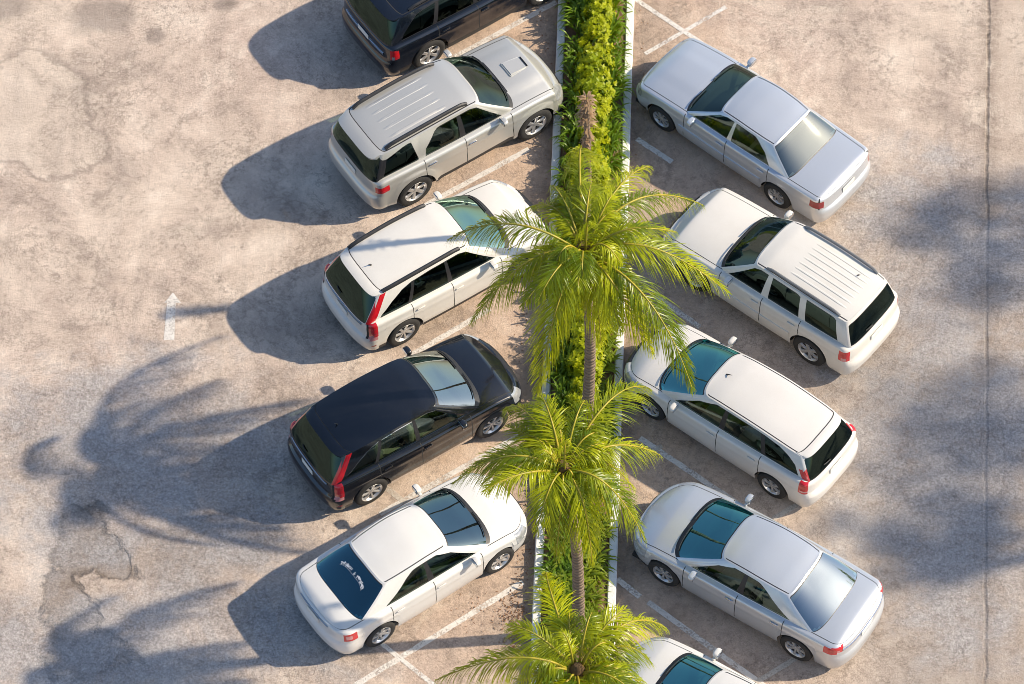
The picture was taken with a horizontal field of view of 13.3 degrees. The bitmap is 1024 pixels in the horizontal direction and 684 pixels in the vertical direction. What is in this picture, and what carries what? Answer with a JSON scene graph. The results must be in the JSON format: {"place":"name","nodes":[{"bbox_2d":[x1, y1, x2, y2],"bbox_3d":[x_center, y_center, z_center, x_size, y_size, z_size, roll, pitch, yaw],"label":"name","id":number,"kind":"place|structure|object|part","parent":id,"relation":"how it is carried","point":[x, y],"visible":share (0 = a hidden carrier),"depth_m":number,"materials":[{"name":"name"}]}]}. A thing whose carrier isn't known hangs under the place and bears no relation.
{"place":"outdoors","nodes":[
{"label":"outdoors","id":0,"kind":"place"},
{"bbox_2d":[0,0,1023,683],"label":"ground","id":1,"kind":"structure","parent":0,"point":[168,514],"depth_m":82.06,"materials":[{"name":"concrete"}]},
{"bbox_2d":[164,293,180,339],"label":"arrow marking","id":2,"kind":"object","parent":1,"relation":"on","point":[170,313],"visible":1,"depth_m":82.28,"materials":[{"name":"paint"}]},
{"bbox_2d":[386,485,407,503],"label":"parking line","id":3,"kind":"object","parent":1,"relation":"on","point":[402,500],"visible":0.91,"depth_m":80.14,"materials":[{"name":"beige paint"}]},
{"bbox_2d":[287,334,521,509],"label":"parked car","id":4,"kind":"object","parent":1,"relation":"on","point":[360,440],"visible":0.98,"depth_m":79.55,"materials":[{"name":"black paint"}]},
{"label":"rear window","id":5,"kind":"part","parent":4,"relation":"part of","materials":[{"name":"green glass"}]},
{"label":"quarter window","id":6,"kind":"part","parent":4,"relation":"part of","materials":[{"name":"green glass"}]},
{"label":"rear door","id":7,"kind":"part","parent":4,"relation":"part of","materials":[{"name":"black paint"}]},
{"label":"front door","id":8,"kind":"part","parent":4,"relation":"part of","materials":[{"name":"black paint"}]},
{"bbox_2d":[381,643,434,683],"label":"parking line","id":9,"kind":"object","parent":1,"relation":"on","point":[398,656],"visible":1,"depth_m":78.29,"materials":[{"name":"paint"}]},
{"bbox_2d":[294,473,528,653],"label":"parked car","id":10,"kind":"object","parent":1,"relation":"on","point":[368,585],"visible":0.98,"depth_m":78.10,"materials":[{"name":"white paint"}]},
{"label":"rear window","id":11,"kind":"part","parent":10,"relation":"part of","materials":[{"name":"blue glass"}]},
{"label":"rear door","id":12,"kind":"part","parent":10,"relation":"part of","materials":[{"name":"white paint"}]},
{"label":"front door","id":13,"kind":"part","parent":10,"relation":"part of","materials":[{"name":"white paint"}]},
{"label":"rear door","id":14,"kind":"part","parent":10,"relation":"part of","materials":[{"name":"white paint"}]},
{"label":"front door","id":15,"kind":"part","parent":10,"relation":"part of","materials":[{"name":"white paint"}]},
{"bbox_2d":[322,180,549,349],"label":"parked car","id":16,"kind":"object","parent":1,"relation":"on","point":[394,281],"visible":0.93,"depth_m":81.36,"materials":[{"name":"white paint"}]},
{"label":"rear window","id":17,"kind":"part","parent":16,"relation":"part of","materials":[{"name":"black glass"}]},
{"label":"quarter window","id":18,"kind":"part","parent":16,"relation":"part of","materials":[{"name":"black glass"}]},
{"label":"rear door","id":19,"kind":"part","parent":16,"relation":"part of","materials":[{"name":"white paint"}]},
{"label":"front door","id":20,"kind":"part","parent":16,"relation":"part of","materials":[{"name":"white paint"}]},
{"bbox_2d":[353,580,523,683],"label":"parking line","id":21,"kind":"object","parent":1,"relation":"on","point":[450,626],"visible":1,"depth_m":78.62,"materials":[{"name":"paint"}]},
{"bbox_2d":[342,0,547,75],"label":"parked car","id":22,"kind":"object","parent":1,"relation":"on","point":[392,37],"visible":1,"depth_m":84.76,"materials":[{"name":"black paint"}]},
{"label":"rear window","id":23,"kind":"part","parent":22,"relation":"part of","materials":[{"name":"black glass"}]},
{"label":"quarter window","id":24,"kind":"part","parent":22,"relation":"part of","materials":[{"name":"black glass"}]},
{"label":"rear door","id":25,"kind":"part","parent":22,"relation":"part of","materials":[{"name":"blue paint"}]},
{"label":"front door","id":26,"kind":"part","parent":22,"relation":"part of","materials":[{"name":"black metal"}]},
{"bbox_2d":[328,35,565,208],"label":"parked car","id":27,"kind":"object","parent":1,"relation":"on","point":[406,139],"visible":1,"depth_m":83.10,"materials":[{"name":"silver metal"}]},
{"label":"rear window","id":28,"kind":"part","parent":27,"relation":"part of","materials":[{"name":"black glass"}]},
{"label":"quarter window","id":29,"kind":"part","parent":27,"relation":"part of","materials":[{"name":"black glass"}]},
{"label":"rear door","id":30,"kind":"part","parent":27,"relation":"part of","materials":[{"name":"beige metal"}]},
{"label":"front door","id":31,"kind":"part","parent":27,"relation":"part of","materials":[{"name":"beige metal"}]},
{"bbox_2d":[404,308,490,356],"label":"parking line","id":32,"kind":"object","parent":1,"relation":"on","point":[442,336],"visible":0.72,"depth_m":82.07,"materials":[{"name":"paint"}]},
{"bbox_2d":[379,428,528,515],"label":"parking line","id":33,"kind":"object","parent":1,"relation":"on","point":[389,508],"visible":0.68,"depth_m":80.36,"materials":[{"name":"paint"}]},
{"bbox_2d":[424,147,529,203],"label":"parking line","id":34,"kind":"object","parent":1,"relation":"on","point":[481,174],"visible":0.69,"depth_m":84.07,"materials":[{"name":"paint"}]},
{"bbox_2d":[452,0,556,56],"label":"parking line","id":35,"kind":"object","parent":1,"relation":"on","point":[520,21],"visible":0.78,"depth_m":85.97,"materials":[{"name":"paint"}]},
{"bbox_2d":[530,0,565,682],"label":"kerb","id":36,"kind":"structure","parent":1,"relation":"on","point":[546,389],"depth_m":83.63,"materials":[{"name":"paint"}]},
{"bbox_2d":[451,2,647,659],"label":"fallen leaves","id":37,"kind":"object","parent":1,"relation":"on","point":[521,606],"visible":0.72,"depth_m":78.89,"materials":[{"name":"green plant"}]},
{"bbox_2d":[606,0,633,656],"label":"kerb","id":38,"kind":"structure","parent":1,"relation":"on","point":[612,576],"depth_m":81.86,"materials":[{"name":"paint"}]},
{"bbox_2d":[617,577,641,598],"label":"parking line","id":39,"kind":"object","parent":1,"relation":"on","point":[623,583],"visible":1,"depth_m":79.12,"materials":[{"name":"paint"}]},
{"bbox_2d":[631,444,662,461],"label":"parking line","id":40,"kind":"object","parent":1,"relation":"on","point":[648,452],"visible":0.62,"depth_m":80.68,"materials":[{"name":"beige paint"}]},
{"bbox_2d":[635,137,672,162],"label":"parking line","id":41,"kind":"object","parent":1,"relation":"on","point":[656,151],"visible":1,"depth_m":84.38,"materials":[{"name":"paint"}]},
{"bbox_2d":[634,0,704,42],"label":"parking line","id":42,"kind":"object","parent":1,"relation":"on","point":[667,20],"visible":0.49,"depth_m":86.10,"materials":[{"name":"paint"}]},
{"bbox_2d":[656,295,700,327],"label":"parking line","id":43,"kind":"object","parent":1,"relation":"on","point":[689,318],"visible":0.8,"depth_m":82.33,"materials":[{"name":"paint"}]},
{"bbox_2d":[644,5,726,54],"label":"parking line","id":44,"kind":"object","parent":1,"relation":"on","point":[676,35],"visible":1,"depth_m":85.93,"materials":[{"name":"paint"}]},
{"bbox_2d":[638,436,737,500],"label":"parking line","id":45,"kind":"object","parent":1,"relation":"on","point":[676,462],"visible":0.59,"depth_m":80.53,"materials":[{"name":"paint"}]},
{"bbox_2d":[622,637,756,683],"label":"parked car","id":46,"kind":"object","parent":1,"relation":"on","point":[674,661],"visible":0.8,"depth_m":77.11,"materials":[{"name":"white paint"}]},
{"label":"front door","id":47,"kind":"part","parent":46,"relation":"part of","materials":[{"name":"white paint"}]},
{"bbox_2d":[646,600,764,683],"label":"parking line","id":48,"kind":"object","parent":1,"relation":"on","point":[723,656],"visible":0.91,"depth_m":78.55,"materials":[{"name":"paint"}]},
{"bbox_2d":[624,324,857,506],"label":"parked car","id":49,"kind":"object","parent":1,"relation":"on","point":[784,436],"visible":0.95,"depth_m":79.68,"materials":[{"name":"white paint"}]},
{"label":"front door","id":50,"kind":"part","parent":49,"relation":"part of","materials":[{"name":"white paint"}]},
{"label":"rear door","id":51,"kind":"part","parent":49,"relation":"part of","materials":[{"name":"white paint"}]},
{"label":"quarter window","id":52,"kind":"part","parent":49,"relation":"part of","materials":[{"name":"black glass"}]},
{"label":"rear window","id":53,"kind":"part","parent":49,"relation":"part of","materials":[{"name":"black glass"}]},
{"bbox_2d":[636,38,869,222],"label":"parked car","id":54,"kind":"object","parent":1,"relation":"on","point":[788,149],"visible":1,"depth_m":83.31,"materials":[{"name":"silver metal"}]},
{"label":"front door","id":55,"kind":"part","parent":54,"relation":"part of","materials":[{"name":"silver metal"}]},
{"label":"rear door","id":56,"kind":"part","parent":54,"relation":"part of","materials":[{"name":"silver metal"}]},
{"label":"rear window","id":57,"kind":"part","parent":54,"relation":"part of","materials":[{"name":"grey glass"}]},
{"bbox_2d":[632,482,883,668],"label":"parked car","id":58,"kind":"object","parent":1,"relation":"on","point":[807,599],"visible":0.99,"depth_m":78.05,"materials":[{"name":"silver metal"}]},
{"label":"front door","id":59,"kind":"part","parent":58,"relation":"part of","materials":[{"name":"silver metal"}]},
{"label":"front door","id":60,"kind":"part","parent":58,"relation":"part of","materials":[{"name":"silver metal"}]},
{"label":"rear door","id":61,"kind":"part","parent":58,"relation":"part of","materials":[{"name":"silver metal"}]},
{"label":"rear door","id":62,"kind":"part","parent":58,"relation":"part of","materials":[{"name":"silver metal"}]},
{"bbox_2d":[754,657,796,683],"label":"parking line","id":63,"kind":"object","parent":1,"relation":"on","point":[787,663],"visible":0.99,"depth_m":78.20,"materials":[{"name":"beige paint"}]},
{"bbox_2d":[662,188,899,374],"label":"parked car","id":64,"kind":"object","parent":1,"relation":"on","point":[820,298],"visible":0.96,"depth_m":81.17,"materials":[{"name":"white paint"}]},
{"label":"front door","id":65,"kind":"part","parent":64,"relation":"part of","materials":[{"name":"white paint"}]},
{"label":"rear door","id":66,"kind":"part","parent":64,"relation":"part of","materials":[{"name":"white paint"}]},
{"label":"quarter window","id":67,"kind":"part","parent":64,"relation":"part of","materials":[{"name":"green glass"}]},
{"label":"rear window","id":68,"kind":"part","parent":64,"relation":"part of","materials":[{"name":"black glass"}]},
{"bbox_2d":[771,503,798,519],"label":"parking line","id":69,"kind":"object","parent":1,"relation":"on","point":[784,511],"visible":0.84,"depth_m":79.99,"materials":[{"name":"beige paint"}]},
{"bbox_2d":[541,0,625,683],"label":"soil","id":70,"kind":"structure","parent":0,"point":[570,31],"depth_m":83.89,"materials":[{"name":"brown soil"}]},
{"bbox_2d":[434,571,669,683],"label":"palm tree","id":71,"kind":"object","parent":70,"relation":"on","point":[609,669],"visible":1,"depth_m":72.28,"materials":[{"name":"green plant"}]},
{"bbox_2d":[450,379,662,638],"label":"palm tree","id":72,"kind":"object","parent":70,"relation":"on","point":[547,442],"visible":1,"depth_m":73.73,"materials":[{"name":"green plant"}]},
{"bbox_2d":[528,420,590,683],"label":"ground cover","id":73,"kind":"object","parent":70,"relation":"on","point":[565,566],"visible":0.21,"depth_m":79.02,"materials":[{"name":"green plant"}]},
{"bbox_2d":[540,0,604,424],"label":"ground cover","id":74,"kind":"object","parent":70,"relation":"on","point":[571,129],"visible":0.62,"depth_m":84.19,"materials":[{"name":"green plant"}]},
{"bbox_2d":[543,301,626,664],"bbox_3d":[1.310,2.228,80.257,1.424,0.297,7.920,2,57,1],"label":"ground cover","id":75,"kind":"object","parent":70,"relation":"on","point":[595,597],"visible":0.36,"depth_m":79.24,"materials":[{"name":"green plant"}]},
{"bbox_2d":[574,90,598,239],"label":"dead palm","id":76,"kind":"object","parent":70,"relation":"on","point":[586,113],"visible":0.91,"depth_m":78.60,"materials":[{"name":"brown plant"}]},
{"bbox_2d":[559,0,617,420],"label":"hedge","id":77,"kind":"object","parent":70,"relation":"on","point":[590,82],"visible":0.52,"depth_m":84.11,"materials":[{"name":"green plant"}]},
{"bbox_2d":[447,146,731,429],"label":"palm tree","id":78,"kind":"object","parent":70,"relation":"on","point":[580,267],"visible":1,"depth_m":75.79,"materials":[{"name":"green plant"}]},
{"bbox_2d":[584,0,636,272],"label":"ground cover","id":79,"kind":"object","parent":70,"relation":"on","point":[614,137],"visible":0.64,"depth_m":84.60,"materials":[{"name":"green plant"}]}
]}

